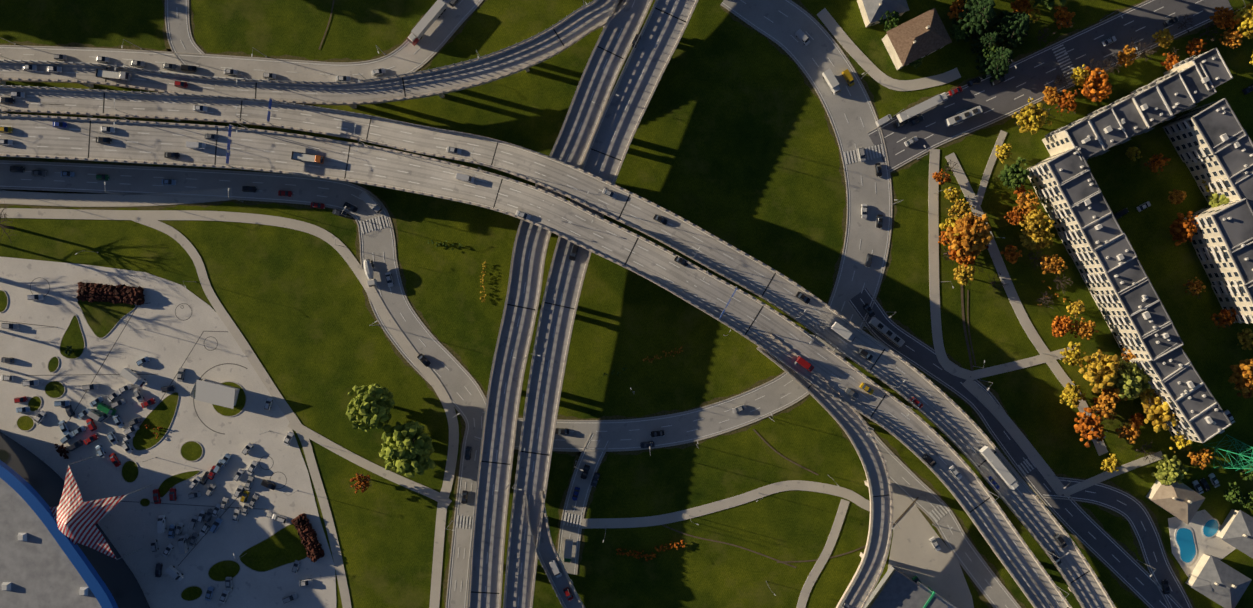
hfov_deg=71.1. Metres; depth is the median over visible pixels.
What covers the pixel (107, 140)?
sedan
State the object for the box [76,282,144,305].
red hedge top
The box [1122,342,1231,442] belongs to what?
apartment block
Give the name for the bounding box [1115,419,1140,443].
orange tree
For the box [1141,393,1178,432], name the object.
yellow tree
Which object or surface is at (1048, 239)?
yellow tree
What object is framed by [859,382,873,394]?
sedan
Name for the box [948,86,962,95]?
sedan
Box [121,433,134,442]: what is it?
sedan
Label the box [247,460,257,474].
sedan
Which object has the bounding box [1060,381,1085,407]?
yellow tree
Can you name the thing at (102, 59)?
sedan
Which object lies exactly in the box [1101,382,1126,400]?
orange tree
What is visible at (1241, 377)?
orange tree
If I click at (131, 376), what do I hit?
box truck
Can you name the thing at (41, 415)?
sedan
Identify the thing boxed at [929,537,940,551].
sedan
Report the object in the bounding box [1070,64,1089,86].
yellow tree
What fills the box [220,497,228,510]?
sedan
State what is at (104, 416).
vehicle hatch
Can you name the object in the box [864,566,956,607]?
building
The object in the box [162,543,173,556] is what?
sedan
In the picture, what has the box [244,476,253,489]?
sedan
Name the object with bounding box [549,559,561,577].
van
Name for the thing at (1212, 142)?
apartment block
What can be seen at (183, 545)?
van
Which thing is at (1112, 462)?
yellow tree
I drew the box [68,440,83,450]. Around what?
suv
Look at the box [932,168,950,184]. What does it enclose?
orange tree
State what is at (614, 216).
markings
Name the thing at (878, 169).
sedan
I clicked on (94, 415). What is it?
van
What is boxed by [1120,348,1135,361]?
orange tree
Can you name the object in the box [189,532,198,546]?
sedan
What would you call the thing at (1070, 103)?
orange tree
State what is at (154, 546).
vehicle hatch
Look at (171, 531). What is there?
sedan
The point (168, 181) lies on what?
sedan
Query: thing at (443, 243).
green shrubs
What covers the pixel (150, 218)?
footpaths
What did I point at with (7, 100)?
sedan
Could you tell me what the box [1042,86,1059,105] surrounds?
orange tree
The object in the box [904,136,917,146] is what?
sedan
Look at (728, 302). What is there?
sign gantry
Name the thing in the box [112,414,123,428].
sedan
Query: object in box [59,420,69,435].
sedan
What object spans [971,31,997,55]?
tree
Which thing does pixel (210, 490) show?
vehicle hatch
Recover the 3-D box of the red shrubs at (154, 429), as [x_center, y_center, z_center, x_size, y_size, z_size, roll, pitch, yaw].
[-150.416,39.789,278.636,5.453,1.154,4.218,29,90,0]
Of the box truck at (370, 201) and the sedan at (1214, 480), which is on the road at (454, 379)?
the box truck at (370, 201)
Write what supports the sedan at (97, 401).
on the plaza pavement at (165, 340)
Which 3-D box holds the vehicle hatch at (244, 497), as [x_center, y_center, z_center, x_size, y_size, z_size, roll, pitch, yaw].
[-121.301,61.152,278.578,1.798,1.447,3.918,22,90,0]
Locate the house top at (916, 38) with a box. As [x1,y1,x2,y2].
[882,8,951,69]
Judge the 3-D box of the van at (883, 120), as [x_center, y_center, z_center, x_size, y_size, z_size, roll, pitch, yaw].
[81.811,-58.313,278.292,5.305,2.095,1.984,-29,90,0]
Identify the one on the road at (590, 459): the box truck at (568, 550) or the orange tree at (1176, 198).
the box truck at (568, 550)
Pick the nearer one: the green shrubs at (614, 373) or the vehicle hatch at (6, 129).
the vehicle hatch at (6, 129)
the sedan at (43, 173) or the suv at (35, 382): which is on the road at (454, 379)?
the sedan at (43, 173)
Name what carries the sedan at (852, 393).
on the viaduct at (206, 156)
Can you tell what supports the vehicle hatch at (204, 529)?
on the plaza pavement at (165, 340)
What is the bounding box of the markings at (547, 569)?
[526,493,579,607]
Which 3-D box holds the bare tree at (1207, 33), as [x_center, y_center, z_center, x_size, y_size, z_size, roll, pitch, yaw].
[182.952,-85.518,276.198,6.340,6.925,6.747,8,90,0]
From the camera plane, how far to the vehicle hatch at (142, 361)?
278.25 m
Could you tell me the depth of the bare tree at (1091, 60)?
274.73 m
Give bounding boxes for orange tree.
[348,472,370,493]
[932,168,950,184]
[938,229,949,245]
[944,212,992,256]
[947,0,968,21]
[948,246,977,266]
[1000,245,1022,263]
[1004,206,1026,224]
[1010,0,1032,13]
[1013,189,1040,215]
[1014,184,1025,196]
[1039,254,1067,273]
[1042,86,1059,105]
[1051,315,1073,337]
[1053,6,1075,28]
[1055,89,1079,115]
[1070,318,1097,339]
[1074,407,1108,447]
[1079,66,1112,101]
[1091,392,1118,420]
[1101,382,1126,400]
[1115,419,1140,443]
[1117,45,1136,67]
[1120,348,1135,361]
[1130,413,1144,428]
[1144,153,1170,174]
[1160,46,1180,69]
[1168,189,1186,204]
[1169,211,1197,245]
[1183,277,1205,299]
[1185,33,1207,55]
[1187,448,1214,469]
[1209,6,1239,29]
[1211,308,1237,327]
[1219,28,1242,48]
[1228,358,1252,398]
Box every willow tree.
[346,383,394,432]
[379,420,435,477]
[1113,358,1147,398]
[1135,363,1152,395]
[1151,454,1187,484]
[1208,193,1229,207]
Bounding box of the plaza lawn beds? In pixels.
[0,290,306,600]
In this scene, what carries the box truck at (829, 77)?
on the road at (819, 49)
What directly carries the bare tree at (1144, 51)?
on the ground
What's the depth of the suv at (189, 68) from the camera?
278.08 m
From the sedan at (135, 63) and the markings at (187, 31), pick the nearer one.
the sedan at (135, 63)
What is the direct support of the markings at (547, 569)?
on the road at (548, 554)
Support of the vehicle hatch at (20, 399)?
on the plaza pavement at (165, 340)
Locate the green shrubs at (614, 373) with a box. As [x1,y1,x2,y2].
[603,365,626,376]
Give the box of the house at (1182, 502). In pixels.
[1146,480,1204,523]
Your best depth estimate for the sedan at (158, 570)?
278.43 m
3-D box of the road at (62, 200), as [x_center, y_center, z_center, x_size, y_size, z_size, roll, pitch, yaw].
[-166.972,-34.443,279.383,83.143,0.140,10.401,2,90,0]
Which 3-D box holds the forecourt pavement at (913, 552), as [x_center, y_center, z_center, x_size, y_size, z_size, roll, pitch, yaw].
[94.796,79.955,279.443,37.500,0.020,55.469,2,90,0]
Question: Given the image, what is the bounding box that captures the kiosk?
[190,379,239,408]
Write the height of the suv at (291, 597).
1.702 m
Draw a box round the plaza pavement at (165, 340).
[0,257,336,607]
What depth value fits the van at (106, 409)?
277.35 m
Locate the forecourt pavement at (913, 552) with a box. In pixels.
[887,482,973,607]
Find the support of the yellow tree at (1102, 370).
on the ground
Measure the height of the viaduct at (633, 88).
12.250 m
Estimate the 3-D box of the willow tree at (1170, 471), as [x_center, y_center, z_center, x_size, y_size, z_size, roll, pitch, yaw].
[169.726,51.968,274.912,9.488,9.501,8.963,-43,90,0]
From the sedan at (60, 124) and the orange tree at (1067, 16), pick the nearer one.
the sedan at (60, 124)
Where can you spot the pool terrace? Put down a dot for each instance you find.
(1194, 540)
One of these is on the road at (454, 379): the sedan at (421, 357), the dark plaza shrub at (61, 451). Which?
the sedan at (421, 357)
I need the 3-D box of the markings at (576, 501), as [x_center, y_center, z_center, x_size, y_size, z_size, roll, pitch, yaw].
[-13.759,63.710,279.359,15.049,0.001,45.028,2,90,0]
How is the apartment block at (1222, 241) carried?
on the ground
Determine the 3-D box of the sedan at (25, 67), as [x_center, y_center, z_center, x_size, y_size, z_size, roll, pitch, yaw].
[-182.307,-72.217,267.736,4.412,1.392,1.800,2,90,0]
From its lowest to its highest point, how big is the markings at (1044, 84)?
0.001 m
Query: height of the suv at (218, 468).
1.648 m
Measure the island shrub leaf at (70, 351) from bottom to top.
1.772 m
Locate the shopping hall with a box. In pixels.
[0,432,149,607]
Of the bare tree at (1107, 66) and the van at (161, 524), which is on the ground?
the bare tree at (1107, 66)
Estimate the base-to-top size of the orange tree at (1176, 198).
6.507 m
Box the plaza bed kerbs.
[0,290,306,600]
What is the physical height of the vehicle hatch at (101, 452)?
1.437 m
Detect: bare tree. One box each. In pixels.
[0,202,13,242]
[940,239,955,266]
[944,160,958,176]
[966,256,988,273]
[987,272,1005,291]
[1027,250,1043,269]
[1036,291,1052,308]
[1053,269,1071,294]
[1054,72,1070,86]
[1083,57,1101,76]
[1101,55,1121,72]
[1124,37,1140,53]
[1135,440,1156,462]
[1137,39,1156,61]
[1177,14,1193,34]
[1200,22,1217,41]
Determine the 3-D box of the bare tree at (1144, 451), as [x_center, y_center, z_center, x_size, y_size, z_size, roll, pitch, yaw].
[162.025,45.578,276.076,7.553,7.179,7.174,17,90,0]
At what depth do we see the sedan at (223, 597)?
278.36 m
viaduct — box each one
[0,0,629,108]
[0,85,1115,607]
[0,114,1071,607]
[467,0,652,607]
[503,0,698,607]
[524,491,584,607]
[756,333,892,607]
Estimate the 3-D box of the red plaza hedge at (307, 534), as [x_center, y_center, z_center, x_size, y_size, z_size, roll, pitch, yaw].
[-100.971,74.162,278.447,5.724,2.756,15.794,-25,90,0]
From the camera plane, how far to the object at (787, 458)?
279.31 m
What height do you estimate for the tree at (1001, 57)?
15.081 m
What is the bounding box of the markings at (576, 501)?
[559,434,607,573]
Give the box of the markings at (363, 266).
[0,163,485,607]
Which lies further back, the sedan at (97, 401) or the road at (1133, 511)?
the road at (1133, 511)
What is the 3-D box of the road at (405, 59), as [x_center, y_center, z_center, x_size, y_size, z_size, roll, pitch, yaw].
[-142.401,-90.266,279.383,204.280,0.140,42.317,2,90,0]
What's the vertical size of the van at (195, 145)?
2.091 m
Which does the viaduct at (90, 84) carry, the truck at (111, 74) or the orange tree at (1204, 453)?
the truck at (111, 74)
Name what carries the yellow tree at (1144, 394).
on the ground
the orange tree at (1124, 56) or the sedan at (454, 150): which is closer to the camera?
the sedan at (454, 150)
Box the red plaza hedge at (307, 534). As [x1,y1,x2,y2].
[291,513,324,561]
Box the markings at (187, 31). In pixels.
[167,0,202,64]
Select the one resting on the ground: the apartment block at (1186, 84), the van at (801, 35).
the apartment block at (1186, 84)
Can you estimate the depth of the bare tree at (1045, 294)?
274.92 m
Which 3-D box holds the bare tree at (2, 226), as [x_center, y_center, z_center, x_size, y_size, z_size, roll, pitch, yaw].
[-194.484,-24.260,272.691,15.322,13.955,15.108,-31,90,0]
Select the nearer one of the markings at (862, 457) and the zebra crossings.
the markings at (862, 457)
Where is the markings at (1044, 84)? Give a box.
[868,0,1231,170]
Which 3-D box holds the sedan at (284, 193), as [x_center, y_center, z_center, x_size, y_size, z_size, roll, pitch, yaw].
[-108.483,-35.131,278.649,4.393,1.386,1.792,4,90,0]
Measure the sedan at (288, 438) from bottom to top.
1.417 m
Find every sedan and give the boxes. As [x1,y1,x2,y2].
[0,97,13,103]
[0,139,12,144]
[10,166,24,172]
[16,406,29,412]
[22,64,36,70]
[31,170,46,176]
[34,410,45,424]
[46,66,61,72]
[53,122,67,127]
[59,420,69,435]
[61,171,74,176]
[71,425,86,435]
[77,408,90,419]
[83,434,98,444]
[90,396,103,407]
[95,56,109,62]
[96,137,111,143]
[100,126,114,132]
[107,390,120,402]
[109,453,120,467]
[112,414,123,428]
[118,383,132,393]
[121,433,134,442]
[130,60,144,66]
[133,388,144,402]
[141,398,155,407]
[153,489,160,503]
[155,563,162,576]
[162,63,176,69]
[162,179,175,184]
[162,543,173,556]
[164,152,179,158]
[168,524,175,537]
[177,367,184,381]
[184,533,189,541]
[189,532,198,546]
[193,105,207,111]
[199,471,208,484]
[204,133,218,139]
[205,586,213,600]
[208,465,215,479]
[212,503,220,516]
[219,589,228,603]
[220,453,230,466]
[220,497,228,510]
[223,69,237,74]
[225,577,232,591]
[232,509,239,522]
[241,501,249,515]
[242,186,256,192]
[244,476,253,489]
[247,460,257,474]
[249,494,258,508]
[278,190,291,196]
[283,431,293,445]
[298,579,312,586]
[311,202,324,208]
[332,209,346,216]
[336,76,350,81]
[371,68,385,75]
[385,272,393,286]
[417,353,430,366]
[446,146,461,154]
[461,490,467,503]
[465,446,471,459]
[516,210,530,219]
[555,428,568,433]
[572,487,579,500]
[581,464,589,479]
[591,472,599,486]
[602,188,616,198]
[632,34,640,47]
[640,441,654,447]
[650,430,663,436]
[653,214,667,224]
[674,256,687,266]
[732,404,745,412]
[795,291,810,303]
[845,387,859,398]
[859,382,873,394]
[861,204,866,218]
[863,303,874,317]
[865,253,872,266]
[875,163,881,176]
[876,215,882,227]
[893,120,908,128]
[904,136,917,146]
[909,115,923,125]
[912,575,921,582]
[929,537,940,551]
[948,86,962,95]
[948,465,961,479]
[967,77,980,86]
[987,476,999,489]
[1049,551,1061,565]
[1101,36,1116,46]
[1136,201,1150,211]
[1161,579,1169,593]
[1163,16,1178,26]
[1192,480,1203,493]
[1200,478,1210,491]
[1208,473,1219,487]
[1224,410,1234,422]
[1242,84,1252,94]
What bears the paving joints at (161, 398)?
on the plaza pavement at (165, 340)
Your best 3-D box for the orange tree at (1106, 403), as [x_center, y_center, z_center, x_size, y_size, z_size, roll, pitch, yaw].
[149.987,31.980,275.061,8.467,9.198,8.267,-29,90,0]
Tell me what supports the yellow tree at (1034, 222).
on the ground
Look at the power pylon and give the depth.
271.38 m
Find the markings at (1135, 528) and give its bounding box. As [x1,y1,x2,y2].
[1043,478,1189,607]
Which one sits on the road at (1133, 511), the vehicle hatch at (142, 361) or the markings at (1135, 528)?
the markings at (1135, 528)
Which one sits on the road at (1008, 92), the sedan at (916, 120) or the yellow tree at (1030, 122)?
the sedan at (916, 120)
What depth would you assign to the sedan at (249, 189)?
278.45 m
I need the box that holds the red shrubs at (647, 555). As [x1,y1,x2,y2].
[616,540,686,561]
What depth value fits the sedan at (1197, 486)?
278.52 m
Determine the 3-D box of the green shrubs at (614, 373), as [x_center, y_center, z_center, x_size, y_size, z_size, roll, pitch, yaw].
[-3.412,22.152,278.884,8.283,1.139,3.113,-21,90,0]
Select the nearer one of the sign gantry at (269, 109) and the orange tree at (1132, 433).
the sign gantry at (269, 109)
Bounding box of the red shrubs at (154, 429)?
[145,424,162,438]
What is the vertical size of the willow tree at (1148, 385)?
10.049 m
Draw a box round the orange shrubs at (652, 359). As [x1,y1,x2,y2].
[643,346,682,362]
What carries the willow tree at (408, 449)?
on the ground
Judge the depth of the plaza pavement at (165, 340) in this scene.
279.33 m
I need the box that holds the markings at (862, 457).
[758,347,889,607]
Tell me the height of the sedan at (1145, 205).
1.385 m
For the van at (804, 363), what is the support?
on the wheel tracks at (686, 290)
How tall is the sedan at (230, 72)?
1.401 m
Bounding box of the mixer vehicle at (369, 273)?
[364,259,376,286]
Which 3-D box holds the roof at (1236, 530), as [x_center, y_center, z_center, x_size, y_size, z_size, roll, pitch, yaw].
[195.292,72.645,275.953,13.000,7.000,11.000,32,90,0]
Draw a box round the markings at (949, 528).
[874,436,1017,607]
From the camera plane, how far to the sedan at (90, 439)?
278.40 m
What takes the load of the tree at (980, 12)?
on the ground
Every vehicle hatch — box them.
[0,126,12,132]
[0,375,13,380]
[1,357,13,362]
[11,91,24,97]
[14,396,27,402]
[54,54,66,59]
[65,405,74,416]
[86,418,96,431]
[95,444,105,456]
[96,174,108,180]
[100,413,111,422]
[107,432,118,444]
[122,442,132,453]
[129,417,141,425]
[136,356,149,365]
[151,539,158,551]
[161,385,174,392]
[169,488,176,500]
[174,81,187,87]
[175,522,183,534]
[188,491,200,498]
[197,510,205,522]
[200,523,209,535]
[204,508,212,521]
[205,484,215,496]
[233,469,243,480]
[234,485,243,497]
[240,490,249,502]
[242,443,252,454]
[263,73,275,78]
[264,397,272,409]
[292,560,299,572]
[563,587,572,600]
[910,397,923,408]
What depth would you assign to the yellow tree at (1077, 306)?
273.78 m
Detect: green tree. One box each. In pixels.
[879,10,899,31]
[909,58,922,68]
[982,44,997,58]
[998,157,1029,190]
[1031,0,1065,9]
[1223,482,1244,503]
[1240,465,1252,481]
[1242,491,1252,509]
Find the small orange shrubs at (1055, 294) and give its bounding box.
[1037,280,1065,305]
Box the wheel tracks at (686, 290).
[0,0,1111,607]
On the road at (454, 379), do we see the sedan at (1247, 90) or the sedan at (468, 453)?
the sedan at (468, 453)
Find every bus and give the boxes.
[868,317,904,346]
[944,105,982,126]
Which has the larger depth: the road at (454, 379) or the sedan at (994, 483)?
the road at (454, 379)
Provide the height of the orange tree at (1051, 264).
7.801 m
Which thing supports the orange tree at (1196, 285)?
on the ground
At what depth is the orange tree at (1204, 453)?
274.04 m
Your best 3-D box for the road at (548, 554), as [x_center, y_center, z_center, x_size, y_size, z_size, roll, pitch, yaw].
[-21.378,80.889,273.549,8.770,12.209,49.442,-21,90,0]
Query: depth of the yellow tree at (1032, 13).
273.29 m
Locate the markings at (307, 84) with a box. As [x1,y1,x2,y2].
[0,0,606,101]
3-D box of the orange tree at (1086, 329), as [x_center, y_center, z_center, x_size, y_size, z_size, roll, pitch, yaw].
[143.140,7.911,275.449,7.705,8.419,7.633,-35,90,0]
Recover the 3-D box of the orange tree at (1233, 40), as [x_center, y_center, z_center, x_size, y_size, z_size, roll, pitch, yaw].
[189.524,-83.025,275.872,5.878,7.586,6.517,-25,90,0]
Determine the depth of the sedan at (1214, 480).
278.52 m
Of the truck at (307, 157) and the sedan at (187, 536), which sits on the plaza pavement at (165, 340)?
the sedan at (187, 536)
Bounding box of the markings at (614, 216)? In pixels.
[0,88,1112,607]
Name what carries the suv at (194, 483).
on the plaza pavement at (165, 340)
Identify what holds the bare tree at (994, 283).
on the ground
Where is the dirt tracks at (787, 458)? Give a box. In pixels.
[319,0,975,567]
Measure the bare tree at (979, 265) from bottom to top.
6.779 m
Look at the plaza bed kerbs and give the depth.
279.18 m
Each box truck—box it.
[120,368,146,386]
[359,191,383,213]
[564,539,572,562]
[822,69,840,94]
[831,322,854,341]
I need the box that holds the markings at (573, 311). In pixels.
[505,0,695,607]
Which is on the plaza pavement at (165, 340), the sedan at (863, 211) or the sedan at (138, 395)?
the sedan at (138, 395)
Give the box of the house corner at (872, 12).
[857,0,908,26]
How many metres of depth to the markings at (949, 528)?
279.36 m
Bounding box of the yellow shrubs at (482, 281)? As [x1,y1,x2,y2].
[480,261,486,301]
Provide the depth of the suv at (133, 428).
278.00 m
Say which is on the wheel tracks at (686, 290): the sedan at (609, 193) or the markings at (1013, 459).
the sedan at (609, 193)
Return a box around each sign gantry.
[226,124,236,167]
[267,97,276,125]
[716,286,736,318]
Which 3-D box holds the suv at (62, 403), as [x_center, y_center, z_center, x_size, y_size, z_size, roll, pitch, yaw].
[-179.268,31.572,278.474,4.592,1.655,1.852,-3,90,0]
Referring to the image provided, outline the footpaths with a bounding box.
[0,8,1163,607]
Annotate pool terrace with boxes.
[1168,510,1235,577]
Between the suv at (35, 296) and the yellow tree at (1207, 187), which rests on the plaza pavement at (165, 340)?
the suv at (35, 296)
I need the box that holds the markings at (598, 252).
[0,116,1067,607]
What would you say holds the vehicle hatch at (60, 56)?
on the road at (405, 59)
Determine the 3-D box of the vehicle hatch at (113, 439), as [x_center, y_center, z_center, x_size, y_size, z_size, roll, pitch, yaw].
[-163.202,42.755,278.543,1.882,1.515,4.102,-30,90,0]
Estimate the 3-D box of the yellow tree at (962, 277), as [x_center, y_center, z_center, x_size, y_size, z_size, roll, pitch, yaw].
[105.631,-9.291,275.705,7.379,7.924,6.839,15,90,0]
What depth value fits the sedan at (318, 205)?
278.46 m
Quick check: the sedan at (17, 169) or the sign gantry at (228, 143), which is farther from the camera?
the sedan at (17, 169)
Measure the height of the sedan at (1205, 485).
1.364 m
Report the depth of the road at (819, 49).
279.40 m
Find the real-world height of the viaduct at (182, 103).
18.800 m
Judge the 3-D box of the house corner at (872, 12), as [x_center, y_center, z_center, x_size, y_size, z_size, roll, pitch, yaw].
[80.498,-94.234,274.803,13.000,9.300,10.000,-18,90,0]
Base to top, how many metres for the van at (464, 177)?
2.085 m
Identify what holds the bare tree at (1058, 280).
on the ground
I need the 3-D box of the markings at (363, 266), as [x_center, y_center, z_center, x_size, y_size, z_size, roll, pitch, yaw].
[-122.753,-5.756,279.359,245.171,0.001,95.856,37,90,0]
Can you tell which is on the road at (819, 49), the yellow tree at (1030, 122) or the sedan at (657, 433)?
the sedan at (657, 433)
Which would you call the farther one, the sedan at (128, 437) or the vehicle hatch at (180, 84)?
the sedan at (128, 437)
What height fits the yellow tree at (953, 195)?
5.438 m
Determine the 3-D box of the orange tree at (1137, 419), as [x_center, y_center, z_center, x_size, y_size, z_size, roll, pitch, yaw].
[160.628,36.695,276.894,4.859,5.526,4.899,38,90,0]
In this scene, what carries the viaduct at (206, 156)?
on the ground
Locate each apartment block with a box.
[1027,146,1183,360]
[1042,47,1232,160]
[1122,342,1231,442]
[1163,98,1252,209]
[1184,198,1252,323]
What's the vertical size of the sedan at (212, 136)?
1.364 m
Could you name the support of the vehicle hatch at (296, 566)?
on the plaza pavement at (165, 340)
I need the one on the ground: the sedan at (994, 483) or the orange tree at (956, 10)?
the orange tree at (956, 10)
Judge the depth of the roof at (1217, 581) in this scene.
274.90 m
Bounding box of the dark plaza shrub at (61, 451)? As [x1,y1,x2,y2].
[54,444,68,458]
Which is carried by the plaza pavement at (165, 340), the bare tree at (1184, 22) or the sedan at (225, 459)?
the sedan at (225, 459)
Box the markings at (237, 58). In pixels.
[0,0,479,79]
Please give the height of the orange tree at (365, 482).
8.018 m
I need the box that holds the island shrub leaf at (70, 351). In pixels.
[64,346,73,354]
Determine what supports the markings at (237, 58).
on the road at (405, 59)
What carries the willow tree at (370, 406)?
on the ground
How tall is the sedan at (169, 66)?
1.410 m
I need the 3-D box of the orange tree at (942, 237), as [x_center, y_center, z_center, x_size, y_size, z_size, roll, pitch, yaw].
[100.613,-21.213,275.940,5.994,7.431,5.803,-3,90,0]
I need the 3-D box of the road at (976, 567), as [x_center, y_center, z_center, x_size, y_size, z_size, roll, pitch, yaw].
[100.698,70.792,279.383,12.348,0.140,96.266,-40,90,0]
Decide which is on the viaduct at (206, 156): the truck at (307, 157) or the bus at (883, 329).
the truck at (307, 157)
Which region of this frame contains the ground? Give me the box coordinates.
[0,0,1252,607]
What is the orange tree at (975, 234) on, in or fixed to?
on the ground
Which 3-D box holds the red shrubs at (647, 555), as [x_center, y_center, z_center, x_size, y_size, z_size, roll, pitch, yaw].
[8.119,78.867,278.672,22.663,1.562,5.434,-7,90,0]
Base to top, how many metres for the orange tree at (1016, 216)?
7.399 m
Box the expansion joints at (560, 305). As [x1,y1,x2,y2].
[88,7,1089,607]
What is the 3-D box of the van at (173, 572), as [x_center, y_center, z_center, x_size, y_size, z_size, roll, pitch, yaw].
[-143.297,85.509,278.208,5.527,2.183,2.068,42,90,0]
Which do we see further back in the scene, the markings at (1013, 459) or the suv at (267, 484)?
the markings at (1013, 459)
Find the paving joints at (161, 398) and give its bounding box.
[1,277,286,565]
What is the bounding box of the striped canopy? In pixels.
[49,456,151,559]
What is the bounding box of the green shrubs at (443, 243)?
[428,240,462,249]
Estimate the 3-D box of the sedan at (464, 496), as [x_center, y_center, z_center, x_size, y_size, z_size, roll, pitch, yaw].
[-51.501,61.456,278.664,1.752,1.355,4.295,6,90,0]
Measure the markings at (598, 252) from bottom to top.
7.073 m
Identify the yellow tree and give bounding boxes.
[939,214,972,244]
[944,186,960,202]
[947,205,967,222]
[952,196,974,217]
[953,263,975,285]
[995,143,1011,163]
[1012,98,1051,134]
[1019,208,1054,236]
[1019,232,1046,249]
[1025,0,1040,22]
[1039,231,1054,248]
[1060,341,1085,367]
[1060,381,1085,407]
[1066,299,1084,319]
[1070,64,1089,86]
[1078,349,1123,392]
[1100,453,1120,472]
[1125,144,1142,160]
[1139,389,1156,404]
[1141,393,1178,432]
[1151,28,1173,48]
[1169,431,1193,452]
[1202,180,1212,192]
[1233,3,1252,38]
[1237,328,1252,349]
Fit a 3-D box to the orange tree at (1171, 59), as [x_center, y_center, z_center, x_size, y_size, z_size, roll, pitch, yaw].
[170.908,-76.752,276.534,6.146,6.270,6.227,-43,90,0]
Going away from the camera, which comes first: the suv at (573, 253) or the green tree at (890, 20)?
the suv at (573, 253)
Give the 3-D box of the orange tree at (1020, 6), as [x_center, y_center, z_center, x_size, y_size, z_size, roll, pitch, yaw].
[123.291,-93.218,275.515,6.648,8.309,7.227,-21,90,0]
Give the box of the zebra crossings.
[359,44,1077,528]
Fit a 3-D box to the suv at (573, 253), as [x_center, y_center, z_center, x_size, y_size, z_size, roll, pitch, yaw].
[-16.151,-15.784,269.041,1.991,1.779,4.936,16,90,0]
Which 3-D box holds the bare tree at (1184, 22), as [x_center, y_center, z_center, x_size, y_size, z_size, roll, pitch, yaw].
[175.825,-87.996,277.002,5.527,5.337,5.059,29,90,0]
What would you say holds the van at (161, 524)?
on the plaza pavement at (165, 340)
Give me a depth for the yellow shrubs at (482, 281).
278.48 m
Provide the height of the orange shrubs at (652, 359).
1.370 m
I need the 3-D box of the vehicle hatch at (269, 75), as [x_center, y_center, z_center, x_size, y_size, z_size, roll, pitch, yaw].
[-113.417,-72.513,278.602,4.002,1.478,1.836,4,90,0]
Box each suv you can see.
[1,322,18,329]
[22,379,38,386]
[27,294,43,299]
[54,400,69,406]
[60,432,74,443]
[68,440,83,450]
[82,383,98,390]
[111,398,126,408]
[124,424,139,434]
[181,65,196,71]
[188,476,201,489]
[189,515,197,529]
[209,517,221,532]
[213,459,221,473]
[261,479,275,489]
[272,514,286,522]
[282,593,297,603]
[343,202,357,212]
[449,0,459,6]
[569,244,578,260]
[857,348,872,360]
[858,147,865,161]
[922,453,936,467]
[990,76,1005,86]
[1054,534,1066,548]
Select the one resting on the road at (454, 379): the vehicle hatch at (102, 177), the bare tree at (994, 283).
the vehicle hatch at (102, 177)
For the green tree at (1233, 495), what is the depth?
274.74 m
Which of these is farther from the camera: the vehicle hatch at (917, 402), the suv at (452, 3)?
the suv at (452, 3)
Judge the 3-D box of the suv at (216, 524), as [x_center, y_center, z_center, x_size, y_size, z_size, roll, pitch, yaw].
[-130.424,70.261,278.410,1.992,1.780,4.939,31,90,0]
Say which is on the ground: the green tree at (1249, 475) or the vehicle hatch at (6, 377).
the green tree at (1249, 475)
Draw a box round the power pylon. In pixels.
[1203,434,1252,473]
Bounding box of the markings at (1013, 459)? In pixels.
[850,289,1179,607]
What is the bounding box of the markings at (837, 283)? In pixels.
[475,0,889,448]
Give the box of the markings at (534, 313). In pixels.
[470,0,649,607]
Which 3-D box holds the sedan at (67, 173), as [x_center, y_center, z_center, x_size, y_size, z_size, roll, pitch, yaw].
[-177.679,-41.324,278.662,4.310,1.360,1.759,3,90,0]
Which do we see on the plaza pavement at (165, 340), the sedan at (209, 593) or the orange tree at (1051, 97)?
the sedan at (209, 593)
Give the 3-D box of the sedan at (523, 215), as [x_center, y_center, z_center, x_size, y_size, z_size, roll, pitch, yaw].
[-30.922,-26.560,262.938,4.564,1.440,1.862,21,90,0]
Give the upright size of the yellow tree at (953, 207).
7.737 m
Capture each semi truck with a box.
[407,0,446,45]
[896,92,947,122]
[979,446,1018,489]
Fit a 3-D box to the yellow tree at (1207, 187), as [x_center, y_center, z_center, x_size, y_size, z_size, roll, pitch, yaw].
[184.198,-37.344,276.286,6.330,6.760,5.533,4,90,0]
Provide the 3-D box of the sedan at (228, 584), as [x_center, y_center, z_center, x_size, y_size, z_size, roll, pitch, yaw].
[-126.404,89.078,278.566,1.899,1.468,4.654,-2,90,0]
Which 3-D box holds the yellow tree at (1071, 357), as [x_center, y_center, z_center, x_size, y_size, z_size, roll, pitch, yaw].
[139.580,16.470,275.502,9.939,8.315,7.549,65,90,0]
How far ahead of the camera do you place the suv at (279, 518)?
278.06 m
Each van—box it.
[87,410,104,422]
[96,403,116,415]
[157,515,165,532]
[165,565,183,580]
[177,535,188,553]
[186,141,205,148]
[456,173,474,182]
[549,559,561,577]
[795,29,809,45]
[795,356,813,371]
[842,69,854,86]
[875,114,892,126]
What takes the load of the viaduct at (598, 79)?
on the ground
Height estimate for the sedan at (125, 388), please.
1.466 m
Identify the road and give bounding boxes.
[0,0,486,81]
[0,157,486,607]
[0,187,232,209]
[162,0,206,64]
[474,0,896,455]
[555,433,610,574]
[836,412,1025,607]
[848,288,1182,607]
[867,0,1232,173]
[1043,474,1195,607]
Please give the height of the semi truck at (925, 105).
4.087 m
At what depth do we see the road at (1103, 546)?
279.39 m
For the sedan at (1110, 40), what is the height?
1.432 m

